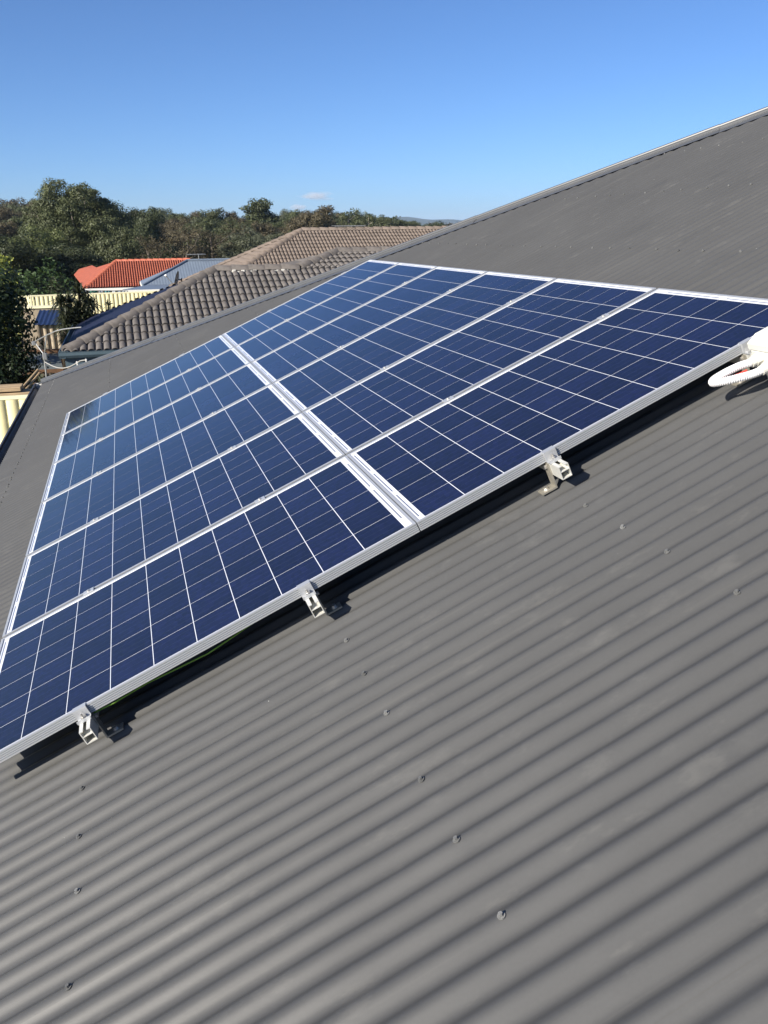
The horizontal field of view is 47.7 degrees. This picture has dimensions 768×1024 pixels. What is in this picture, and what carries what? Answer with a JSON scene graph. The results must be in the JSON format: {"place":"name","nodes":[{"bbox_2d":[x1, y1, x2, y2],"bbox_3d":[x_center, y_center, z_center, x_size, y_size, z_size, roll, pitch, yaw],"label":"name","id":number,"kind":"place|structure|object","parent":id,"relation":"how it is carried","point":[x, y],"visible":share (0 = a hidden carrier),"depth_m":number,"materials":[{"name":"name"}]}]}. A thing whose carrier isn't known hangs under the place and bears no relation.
{"place":"outdoors","nodes":[
{"label":"outdoors","id":0,"kind":"place"},
{"bbox_2d":[0,0,767,219],"label":"sky","id":1,"kind":"structure","parent":0,"point":[422,109],"materials":[{"name":"blue"}]},
{"bbox_2d":[396,217,461,224],"bbox_3d":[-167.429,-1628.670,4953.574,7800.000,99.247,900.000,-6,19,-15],"label":"hills","id":2,"kind":"structure","parent":0,"point":[427,221],"depth_m":4891.28,"materials":[{"name":"plant"}]},
{"bbox_3d":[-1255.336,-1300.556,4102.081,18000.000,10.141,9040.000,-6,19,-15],"label":"ground","id":3,"kind":"structure","parent":0,"visible":0},
{"bbox_2d":[0,205,10,223],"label":"gum tree","id":4,"kind":"object","parent":3,"relation":"on","point":[3,216],"visible":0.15,"depth_m":126.13,"materials":[{"name":"green plant"}]},
{"bbox_2d":[0,219,18,241],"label":"gum tree","id":5,"kind":"object","parent":3,"relation":"on","point":[4,227],"visible":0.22,"depth_m":112.34,"materials":[{"name":"green plant"}]},
{"bbox_2d":[0,207,21,220],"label":"gum tree","id":6,"kind":"object","parent":3,"relation":"on","point":[11,214],"visible":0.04,"depth_m":145.37,"materials":[{"name":"green plant"}]},
{"bbox_2d":[1,203,21,210],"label":"gum tree","id":7,"kind":"object","parent":3,"relation":"on","point":[12,205],"visible":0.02,"depth_m":180.03,"materials":[{"name":"green plant"}]},
{"bbox_2d":[0,215,25,238],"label":"gum tree","id":8,"kind":"object","parent":3,"relation":"on","point":[17,221],"visible":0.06,"depth_m":114.53,"materials":[{"name":"green plant"}]},
{"bbox_2d":[0,395,27,443],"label":"fence","id":9,"kind":"object","parent":3,"relation":"on","point":[10,406],"visible":0.02,"depth_m":14.58,"materials":[{"name":"beige metal"}]},
{"bbox_2d":[0,253,28,357],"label":"leafy tree","id":10,"kind":"object","parent":3,"relation":"on","point":[4,259],"visible":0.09,"depth_m":19.68,"materials":[{"name":"green plant"}]},
{"bbox_2d":[0,383,30,395],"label":"timber stack","id":11,"kind":"object","parent":3,"relation":"on","point":[10,389],"visible":0.07,"depth_m":15.87,"materials":[{"name":"wood"}]},
{"bbox_2d":[23,369,38,387],"bbox_3d":[-6.848,-2.254,16.282,0.044,0.599,1.776,1,18,4],"label":"timber pole","id":12,"kind":"object","parent":11,"relation":"on","point":[30,378],"visible":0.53,"depth_m":16.72,"materials":[{"name":"wood"}]},
{"bbox_2d":[25,372,40,388],"bbox_3d":[-6.766,-2.307,16.399,0.044,0.404,1.708,-1,18,-2],"label":"timber pole","id":13,"kind":"object","parent":11,"relation":"on","point":[33,380],"visible":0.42,"depth_m":16.76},
{"bbox_2d":[0,198,32,210],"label":"gum tree","id":14,"kind":"object","parent":3,"relation":"on","point":[9,202],"visible":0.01,"depth_m":211.12,"materials":[{"name":"green plant"}]},
{"bbox_2d":[8,205,30,215],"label":"gum tree","id":15,"kind":"object","parent":3,"relation":"on","point":[15,208],"visible":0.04,"depth_m":155.00,"materials":[{"name":"green plant"}]},
{"bbox_2d":[8,208,31,223],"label":"gum tree","id":16,"kind":"object","parent":3,"relation":"on","point":[18,212],"visible":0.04,"depth_m":152.24,"materials":[{"name":"green plant"}]},
{"bbox_2d":[12,275,33,341],"bbox_3d":[-16.021,-8.787,38.010,1.992,3.257,2.067,-6,19,-15],"label":"bush","id":17,"kind":"object","parent":3,"relation":"on","point":[22,279],"visible":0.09,"depth_m":37.85,"materials":[{"name":"green plant"}]},
{"bbox_2d":[10,196,38,214],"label":"gum tree","id":18,"kind":"object","parent":3,"relation":"on","point":[23,200],"visible":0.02,"depth_m":219.59,"materials":[{"name":"green plant"}]},
{"bbox_2d":[0,262,51,388],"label":"hedge tree","id":19,"kind":"object","parent":3,"relation":"on","point":[10,371],"visible":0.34,"depth_m":17.53,"materials":[{"name":"green plant"}]},
{"bbox_2d":[0,227,67,294],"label":"shade tree","id":20,"kind":"object","parent":3,"relation":"on","point":[18,252],"visible":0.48,"depth_m":64.52,"materials":[{"name":"green plant"}]},
{"bbox_2d":[6,224,69,294],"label":"weeping tree","id":21,"kind":"object","parent":3,"relation":"on","point":[44,243],"visible":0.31,"depth_m":78.08,"materials":[{"name":"green plant"}]},
{"bbox_2d":[20,349,63,384],"bbox_3d":[-7.920,-2.802,21.033,1.456,2.088,1.640,-6,19,-15],"label":"lean to","id":22,"kind":"object","parent":3,"relation":"on","point":[55,360],"visible":0.2,"depth_m":20.73,"materials":[{"name":"brown paint"}]},
{"bbox_2d":[22,305,62,349],"bbox_3d":[-13.155,-6.904,33.790,1.786,2.172,0.700,-6,19,-15],"label":"fence","id":23,"kind":"object","parent":3,"relation":"on","point":[37,308],"visible":0.18,"depth_m":33.25,"materials":[{"name":"beige metal"}]},
{"bbox_2d":[17,256,82,294],"bbox_3d":[-15.183,-9.574,39.362,3.566,3.915,3.414,15,23,39],"label":"bush","id":24,"kind":"object","parent":3,"relation":"on","point":[50,275],"visible":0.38,"depth_m":38.61,"materials":[{"name":"green plant"}]},
{"bbox_2d":[35,310,67,377],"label":"garden shed","id":25,"kind":"structure","parent":3,"relation":"on","point":[44,319],"depth_m":24.13,"materials":[{"name":"beige metal"}]},
{"bbox_2d":[32,327,81,376],"bbox_3d":[-5.201,-1.375,14.206,1.262,3.309,0.113,11,21,32],"label":"service mast","id":26,"kind":"object","parent":3,"relation":"on","point":[44,354],"visible":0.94,"depth_m":13.99,"materials":[{"name":"grey"}]},
{"bbox_2d":[45,360,84,368],"bbox_3d":[-4.989,-2.336,13.583,1.386,0.220,0.020,16,24,41],"label":"service cable","id":27,"kind":"object","parent":26,"relation":"attached to","point":[64,367],"visible":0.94,"depth_m":13.61,"materials":[{"name":"grey plastic"}]},
{"bbox_2d":[16,241,103,294],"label":"shade tree","id":28,"kind":"object","parent":3,"relation":"on","point":[75,262],"visible":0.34,"depth_m":68.25,"materials":[{"name":"green plant"}]},
{"bbox_2d":[53,307,76,368],"bbox_3d":[-7.881,-3.685,22.262,1.138,3.038,1.752,-14,22,-35],"label":"cordyline","id":29,"kind":"object","parent":3,"relation":"on","point":[64,321],"visible":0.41,"depth_m":22.04,"materials":[{"name":"green plant"}]},
{"bbox_2d":[48,280,103,337],"bbox_3d":[-8.038,-4.283,23.101,1.558,3.670,2.242,-6,19,-15],"label":"bush","id":30,"kind":"object","parent":3,"relation":"on","point":[80,310],"visible":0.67,"depth_m":22.78,"materials":[{"name":"green plant"}]},
{"bbox_2d":[18,178,136,264],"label":"gum tree","id":31,"kind":"object","parent":3,"relation":"on","point":[79,215],"visible":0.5,"depth_m":82.97,"materials":[{"name":"green plant"}]},
{"bbox_2d":[10,291,154,337],"bbox_3d":[-12.486,-8.381,37.514,14.912,2.110,0.058,-8,19,-21],"label":"fence","id":32,"kind":"object","parent":3,"relation":"on","point":[116,299],"visible":0.16,"depth_m":37.45,"materials":[{"name":"beige metal"}]},
{"bbox_2d":[85,290,127,292],"bbox_3d":[-13.084,-9.755,40.994,2.072,1.433,0.058,-6,19,-15],"label":"washing line","id":33,"kind":"object","parent":3,"relation":"on","point":[100,291],"visible":0.33,"depth_m":40.79,"materials":[{"name":"grey"}]},
{"bbox_2d":[102,298,113,310],"bbox_3d":[-9.143,-5.776,29.223,0.522,2.744,0.448,-6,19,-15],"label":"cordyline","id":34,"kind":"object","parent":3,"relation":"on","point":[108,304],"visible":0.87,"depth_m":28.85,"materials":[{"name":"green plant"}]},
{"bbox_2d":[85,224,145,265],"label":"gum tree","id":35,"kind":"object","parent":3,"relation":"on","point":[109,249],"visible":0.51,"depth_m":75.93,"materials":[{"name":"green plant"}]},
{"bbox_2d":[74,258,189,292],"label":"house","id":36,"kind":"structure","parent":3,"relation":"on","point":[119,274],"depth_m":57.84,"materials":[{"name":"tile"}]},
{"bbox_2d":[111,200,178,258],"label":"gum tree","id":37,"kind":"object","parent":3,"relation":"on","point":[146,225],"visible":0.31,"depth_m":102.36,"materials":[{"name":"green plant"}]},
{"bbox_2d":[130,234,173,258],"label":"gum tree","id":38,"kind":"object","parent":3,"relation":"on","point":[156,248],"visible":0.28,"depth_m":83.39,"materials":[{"name":"green plant"}]},
{"bbox_2d":[147,206,174,214],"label":"gum tree","id":39,"kind":"object","parent":3,"relation":"on","point":[163,211],"visible":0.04,"depth_m":256.86,"materials":[{"name":"green plant"}]},
{"bbox_2d":[140,233,185,258],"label":"gum tree","id":40,"kind":"object","parent":3,"relation":"on","point":[161,236],"visible":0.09,"depth_m":105.20,"materials":[{"name":"green plant"}]},
{"bbox_2d":[156,212,171,219],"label":"gum tree","id":41,"kind":"object","parent":3,"relation":"on","point":[165,216],"depth_m":246.72,"materials":[{"name":"green plant"}]},
{"bbox_2d":[166,228,181,257],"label":"gum tree","id":42,"kind":"object","parent":3,"relation":"on","point":[170,232],"visible":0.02,"depth_m":124.37,"materials":[{"name":"green plant"}]},
{"bbox_2d":[158,216,193,235],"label":"gum tree","id":43,"kind":"object","parent":3,"relation":"on","point":[169,225],"visible":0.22,"depth_m":139.22,"materials":[{"name":"green plant"}]},
{"bbox_2d":[123,258,229,291],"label":"house","id":44,"kind":"structure","parent":3,"relation":"on","point":[184,268],"depth_m":47.85,"materials":[{"name":"grey metal"}]},
{"bbox_2d":[146,224,211,258],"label":"gum tree","id":45,"kind":"object","parent":3,"relation":"on","point":[182,252],"visible":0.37,"depth_m":85.51,"materials":[{"name":"green plant"}]},
{"bbox_2d":[166,212,192,223],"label":"gum tree","id":46,"kind":"object","parent":3,"relation":"on","point":[176,215],"visible":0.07,"depth_m":181.72,"materials":[{"name":"green plant"}]},
{"bbox_2d":[179,218,210,232],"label":"gum tree","id":47,"kind":"object","parent":3,"relation":"on","point":[195,220],"visible":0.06,"depth_m":131.74,"materials":[{"name":"green plant"}]},
{"bbox_2d":[189,211,203,222],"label":"gum tree","id":48,"kind":"object","parent":3,"relation":"on","point":[193,213],"visible":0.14,"depth_m":239.21,"materials":[{"name":"green plant"}]},
{"bbox_2d":[179,217,217,236],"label":"gum tree","id":49,"kind":"object","parent":3,"relation":"on","point":[208,224],"visible":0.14,"depth_m":131.26,"materials":[{"name":"green plant"}]},
{"bbox_2d":[184,233,216,258],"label":"gum tree","id":50,"kind":"object","parent":3,"relation":"on","point":[208,242],"visible":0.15,"depth_m":113.02,"materials":[{"name":"green plant"}]},
{"bbox_2d":[190,207,232,223],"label":"gum tree","id":51,"kind":"object","parent":3,"relation":"on","point":[214,214],"visible":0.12,"depth_m":178.97,"materials":[{"name":"green plant"}]},
{"bbox_2d":[201,216,222,228],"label":"gum tree","id":52,"kind":"object","parent":3,"relation":"on","point":[215,224],"visible":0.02,"depth_m":149.82,"materials":[{"name":"green plant"}]},
{"bbox_2d":[179,221,254,258],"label":"gum tree","id":53,"kind":"object","parent":3,"relation":"on","point":[209,239],"visible":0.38,"depth_m":89.85,"materials":[{"name":"green plant"}]},
{"bbox_2d":[58,246,390,366],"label":"house","id":54,"kind":"structure","parent":3,"relation":"on","point":[214,289],"depth_m":19.47,"materials":[{"name":"tile"}]},
{"bbox_2d":[211,219,237,237],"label":"gum tree","id":55,"kind":"object","parent":3,"relation":"on","point":[220,229],"visible":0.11,"depth_m":145.28,"materials":[{"name":"green plant"}]},
{"bbox_2d":[220,211,246,224],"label":"gum tree","id":56,"kind":"object","parent":3,"relation":"on","point":[232,215],"visible":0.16,"depth_m":181.23,"materials":[{"name":"green plant"}]},
{"bbox_2d":[217,232,253,257],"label":"gum tree","id":57,"kind":"object","parent":3,"relation":"on","point":[239,240],"visible":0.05,"depth_m":110.19,"materials":[{"name":"green plant"}]},
{"bbox_2d":[214,232,263,257],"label":"gum tree","id":58,"kind":"object","parent":3,"relation":"on","point":[240,246],"visible":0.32,"depth_m":89.00,"materials":[{"name":"green plant"}]},
{"bbox_2d":[221,221,260,238],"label":"gum tree","id":59,"kind":"object","parent":3,"relation":"on","point":[235,225],"visible":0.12,"depth_m":138.00,"materials":[{"name":"green plant"}]},
{"bbox_2d":[233,224,263,239],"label":"gum tree","id":60,"kind":"object","parent":3,"relation":"on","point":[250,230],"visible":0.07,"depth_m":132.04,"materials":[{"name":"green plant"}]},
{"bbox_2d":[251,232,263,244],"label":"gum tree","id":61,"kind":"object","parent":3,"relation":"on","point":[258,235],"visible":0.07,"depth_m":122.17,"materials":[{"name":"green plant"}]},
{"bbox_2d":[238,197,281,227],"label":"gum tree","id":62,"kind":"object","parent":3,"relation":"on","point":[258,210],"visible":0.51,"depth_m":159.63,"materials":[{"name":"green plant"}]},
{"bbox_2d":[250,220,280,238],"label":"gum tree","id":63,"kind":"object","parent":3,"relation":"on","point":[265,229],"visible":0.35,"depth_m":139.41,"materials":[{"name":"green plant"}]},
{"bbox_2d":[254,231,283,245],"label":"gum tree","id":64,"kind":"object","parent":3,"relation":"on","point":[270,238],"visible":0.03,"depth_m":96.65,"materials":[{"name":"green plant"}]},
{"bbox_2d":[261,221,285,229],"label":"gum tree","id":65,"kind":"object","parent":3,"relation":"on","point":[276,225],"visible":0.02,"depth_m":153.62,"materials":[{"name":"green plant"}]},
{"bbox_2d":[276,208,289,221],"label":"gum tree","id":66,"kind":"object","parent":3,"relation":"on","point":[282,214],"visible":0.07,"depth_m":238.46,"materials":[{"name":"green plant"}]},
{"bbox_2d":[277,220,293,234],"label":"gum tree","id":67,"kind":"object","parent":3,"relation":"on","point":[283,231],"visible":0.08,"depth_m":150.39,"materials":[{"name":"green plant"}]},
{"bbox_2d":[278,213,295,226],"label":"gum tree","id":68,"kind":"object","parent":3,"relation":"on","point":[287,217],"visible":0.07,"depth_m":217.99,"materials":[{"name":"green plant"}]},
{"bbox_2d":[288,209,300,218],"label":"gum tree","id":69,"kind":"object","parent":3,"relation":"on","point":[295,213],"visible":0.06,"depth_m":218.64,"materials":[{"name":"green plant"}]},
{"bbox_2d":[169,226,445,285],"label":"house","id":70,"kind":"structure","parent":3,"relation":"on","point":[301,243],"depth_m":36.48,"materials":[{"name":"tile"}]},
{"bbox_2d":[164,271,181,283],"bbox_3d":[-9.183,-10.084,37.966,0.660,0.861,0.576,2,18,8],"label":"satellite dish","id":71,"kind":"object","parent":70,"relation":"attached to","point":[176,277],"visible":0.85,"depth_m":38.00,"materials":[{"name":"grey"}]},
{"bbox_2d":[335,225,365,226],"bbox_3d":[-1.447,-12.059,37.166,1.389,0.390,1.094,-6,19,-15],"label":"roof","id":72,"kind":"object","parent":70,"relation":"on","point":[349,225],"visible":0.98,"depth_m":37.03,"materials":[{"name":"grey"}]},
{"bbox_2d":[287,205,336,231],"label":"gum tree","id":73,"kind":"object","parent":3,"relation":"on","point":[320,218],"visible":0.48,"depth_m":142.77,"materials":[{"name":"green plant"}]},
{"bbox_2d":[335,208,363,226],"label":"gum tree","id":74,"kind":"object","parent":3,"relation":"on","point":[346,217],"visible":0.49,"depth_m":160.12,"materials":[{"name":"green plant"}]},
{"bbox_2d":[360,211,378,226],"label":"gum tree","id":75,"kind":"object","parent":3,"relation":"on","point":[371,218],"visible":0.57,"depth_m":171.19,"materials":[{"name":"green plant"}]},
{"bbox_2d":[365,214,387,224],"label":"gum tree","id":76,"kind":"object","parent":3,"relation":"on","point":[380,217],"visible":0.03,"depth_m":301.06,"materials":[{"name":"green plant"}]},
{"bbox_2d":[0,106,767,1023],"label":"house","id":77,"kind":"structure","parent":3,"relation":"on","point":[498,756],"depth_m":2.21,"materials":[{"name":"paint"}]},
{"bbox_2d":[79,709,123,744],"bbox_3d":[-1.769,-0.192,5.607,0.098,0.103,6.221,-29,23,-7],"label":"mounting rail","id":78,"kind":"object","parent":77,"relation":"attached to","point":[88,730],"visible":0.29,"depth_m":2.80,"materials":[{"name":"metal"}]},
{"bbox_2d":[72,702,91,724],"bbox_3d":[-0.974,0.650,2.800,0.046,0.039,0.048,-29,23,-7],"label":"end clamp","id":79,"kind":"object","parent":78,"relation":"attached to","point":[81,713],"visible":1,"depth_m":2.80,"materials":[{"name":"metal"}]},
{"bbox_2d":[83,587,94,595],"bbox_3d":[-1.261,0.350,3.726,0.048,0.039,0.038,-29,23,-7],"label":"clamp","id":80,"kind":"object","parent":78,"relation":"attached to","point":[87,591],"visible":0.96,"depth_m":3.71,"materials":[{"name":"metal"}]},
{"bbox_2d":[60,335,233,434],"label":"solar panel","id":81,"kind":"object","parent":78,"relation":"attached to","point":[145,382],"visible":0.94,"depth_m":7.92,"materials":[{"name":"glass"}]},
{"bbox_2d":[52,347,249,463],"bbox_3d":[-1.881,-0.883,7.022,1.658,0.036,0.992,-29,23,-7],"label":"solar panel","id":82,"kind":"object","parent":78,"relation":"attached to","point":[129,412],"visible":0.93,"depth_m":6.98,"materials":[{"name":"glass"}]},
{"bbox_2d":[26,384,300,556],"bbox_3d":[-1.313,-0.291,5.168,1.658,0.036,0.992,-29,23,-7],"label":"solar panel","id":83,"kind":"object","parent":78,"relation":"attached to","point":[146,471],"visible":0.92,"depth_m":5.11,"materials":[{"name":"glass"}]},
{"bbox_2d":[2,413,344,637],"bbox_3d":[-1.030,0.006,4.241,1.658,0.036,0.992,-29,23,-7],"label":"solar panel","id":84,"kind":"object","parent":78,"relation":"attached to","point":[78,563],"visible":0.94,"depth_m":4.16,"materials":[{"name":"glass"}]},
{"bbox_2d":[0,455,419,762],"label":"solar panel","id":85,"kind":"object","parent":78,"relation":"attached to","point":[125,633],"visible":1,"depth_m":3.19,"materials":[{"name":"glass"}]},
{"bbox_2d":[94,623,253,712],"bbox_3d":[-0.666,0.498,2.882,0.596,0.271,0.018,-7,19,-18],"label":"earth wire","id":86,"kind":"object","parent":85,"relation":"attached to","point":[172,670],"visible":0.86,"depth_m":2.88,"materials":[{"name":"green"}]},
{"bbox_2d":[305,590,342,617],"bbox_3d":[-1.054,-0.582,5.701,0.098,0.103,6.221,-29,23,-7],"label":"mounting rail","id":87,"kind":"object","parent":77,"relation":"attached to","point":[315,606],"visible":0.27,"depth_m":2.88,"materials":[{"name":"metal"}]},
{"bbox_2d":[41,363,271,502],"bbox_3d":[-1.597,-0.587,6.095,1.658,0.036,0.992,-29,23,-7],"label":"solar panel","id":88,"kind":"object","parent":87,"relation":"on","point":[126,442],"visible":0.98,"depth_m":6.04,"materials":[{"name":"glass"}]},
{"bbox_2d":[296,580,315,600],"bbox_3d":[-0.259,0.260,2.894,0.046,0.039,0.048,-29,23,-7],"label":"end clamp","id":89,"kind":"object","parent":87,"relation":"attached to","point":[306,590],"visible":1,"depth_m":2.89,"materials":[{"name":"metal"}]},
{"bbox_2d":[538,459,571,495],"bbox_3d":[-0.269,-1.010,5.804,0.098,0.103,6.221,-29,23,-7],"label":"mounting rail","id":90,"kind":"object","parent":77,"relation":"attached to","point":[560,468],"visible":0.24,"depth_m":3.01,"materials":[{"name":"metal"}]},
{"bbox_2d":[442,396,453,402],"bbox_3d":[0.294,-0.499,3.930,0.048,0.040,0.038,-29,23,-7],"label":"clamp","id":91,"kind":"object","parent":90,"relation":"attached to","point":[447,399],"visible":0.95,"depth_m":3.92,"materials":[{"name":"metal"}]},
{"bbox_2d":[541,446,561,464],"bbox_3d":[0.578,-0.197,3.004,0.046,0.039,0.048,-29,23,-7],"label":"end clamp","id":92,"kind":"object","parent":90,"relation":"attached to","point":[550,455],"visible":1,"depth_m":3.00,"materials":[{"name":"metal"}]},
{"bbox_2d":[728,353,756,386],"bbox_3d":[0.454,-1.405,5.899,0.098,0.103,6.221,-29,23,-7],"label":"mounting rail","id":93,"kind":"object","parent":77,"relation":"attached to","point":[739,358],"visible":0.09,"depth_m":3.14,"materials":[{"name":"metal"}]},
{"bbox_2d":[222,259,399,346],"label":"solar panel","id":94,"kind":"object","parent":93,"relation":"on","point":[293,307],"visible":0.91,"depth_m":8.11,"materials":[{"name":"glass"}]},
{"bbox_2d":[235,262,437,362],"bbox_3d":[-0.432,-1.674,7.213,1.658,0.036,0.992,-29,23,-7],"label":"solar panel","id":95,"kind":"object","parent":93,"relation":"on","point":[321,314],"visible":0.91,"depth_m":7.17,"materials":[{"name":"glass"}]},
{"bbox_2d":[251,266,487,383],"bbox_3d":[-0.148,-1.378,6.286,1.658,0.036,0.992,-29,23,-7],"label":"solar panel","id":96,"kind":"object","parent":93,"relation":"on","point":[272,367],"visible":0.91,"depth_m":6.24,"materials":[{"name":"glass"}]},
{"bbox_2d":[273,271,555,412],"bbox_3d":[0.136,-1.082,5.359,1.658,0.036,0.992,-29,23,-7],"label":"solar panel","id":97,"kind":"object","parent":93,"relation":"on","point":[314,383],"visible":0.92,"depth_m":5.30,"materials":[{"name":"glass"}]},
{"bbox_2d":[303,278,655,456],"bbox_3d":[0.419,-0.786,4.432,1.658,0.036,0.992,-29,23,-7],"label":"solar panel","id":98,"kind":"object","parent":93,"relation":"on","point":[404,391],"visible":0.91,"depth_m":4.36,"materials":[{"name":"glass"}]},
{"bbox_2d":[347,288,767,530],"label":"solar panel","id":99,"kind":"object","parent":93,"relation":"on","point":[456,453],"visible":0.97,"depth_m":3.39,"materials":[{"name":"glass"}]},
{"bbox_2d":[738,338,750,354],"bbox_3d":[1.302,-0.592,3.099,0.046,0.039,0.048,-29,23,-7],"label":"end clamp","id":100,"kind":"object","parent":93,"relation":"attached to","point":[744,347],"visible":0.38,"depth_m":3.10,"materials":[{"name":"metal"}]},
{"bbox_2d":[747,327,767,376],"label":"isolator box","id":101,"kind":"object","parent":77,"relation":"attached to","point":[757,343],"visible":0.93,"depth_m":3.01,"materials":[{"name":"white plastic"}]},
{"bbox_2d":[708,359,763,386],"bbox_3d":[1.212,-0.479,3.002,0.181,0.088,0.082,-6,19,-15],"label":"conduit","id":102,"kind":"object","parent":101,"relation":"attached to","point":[722,378],"visible":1,"depth_m":2.99,"materials":[{"name":"white"}]},
{"bbox_2d":[376,215,407,226],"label":"gum tree","id":103,"kind":"object","parent":3,"relation":"on","point":[388,221],"visible":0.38,"depth_m":198.35,"materials":[{"name":"green plant"}]},
{"bbox_2d":[403,221,423,225],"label":"gum tree","id":104,"kind":"object","parent":3,"relation":"on","point":[412,223],"visible":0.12,"depth_m":301.14,"materials":[{"name":"green plant"}]},
{"bbox_2d":[424,220,448,225],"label":"gum tree","id":105,"kind":"object","parent":3,"relation":"on","point":[439,224],"visible":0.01,"depth_m":169.18,"materials":[{"name":"green plant"}]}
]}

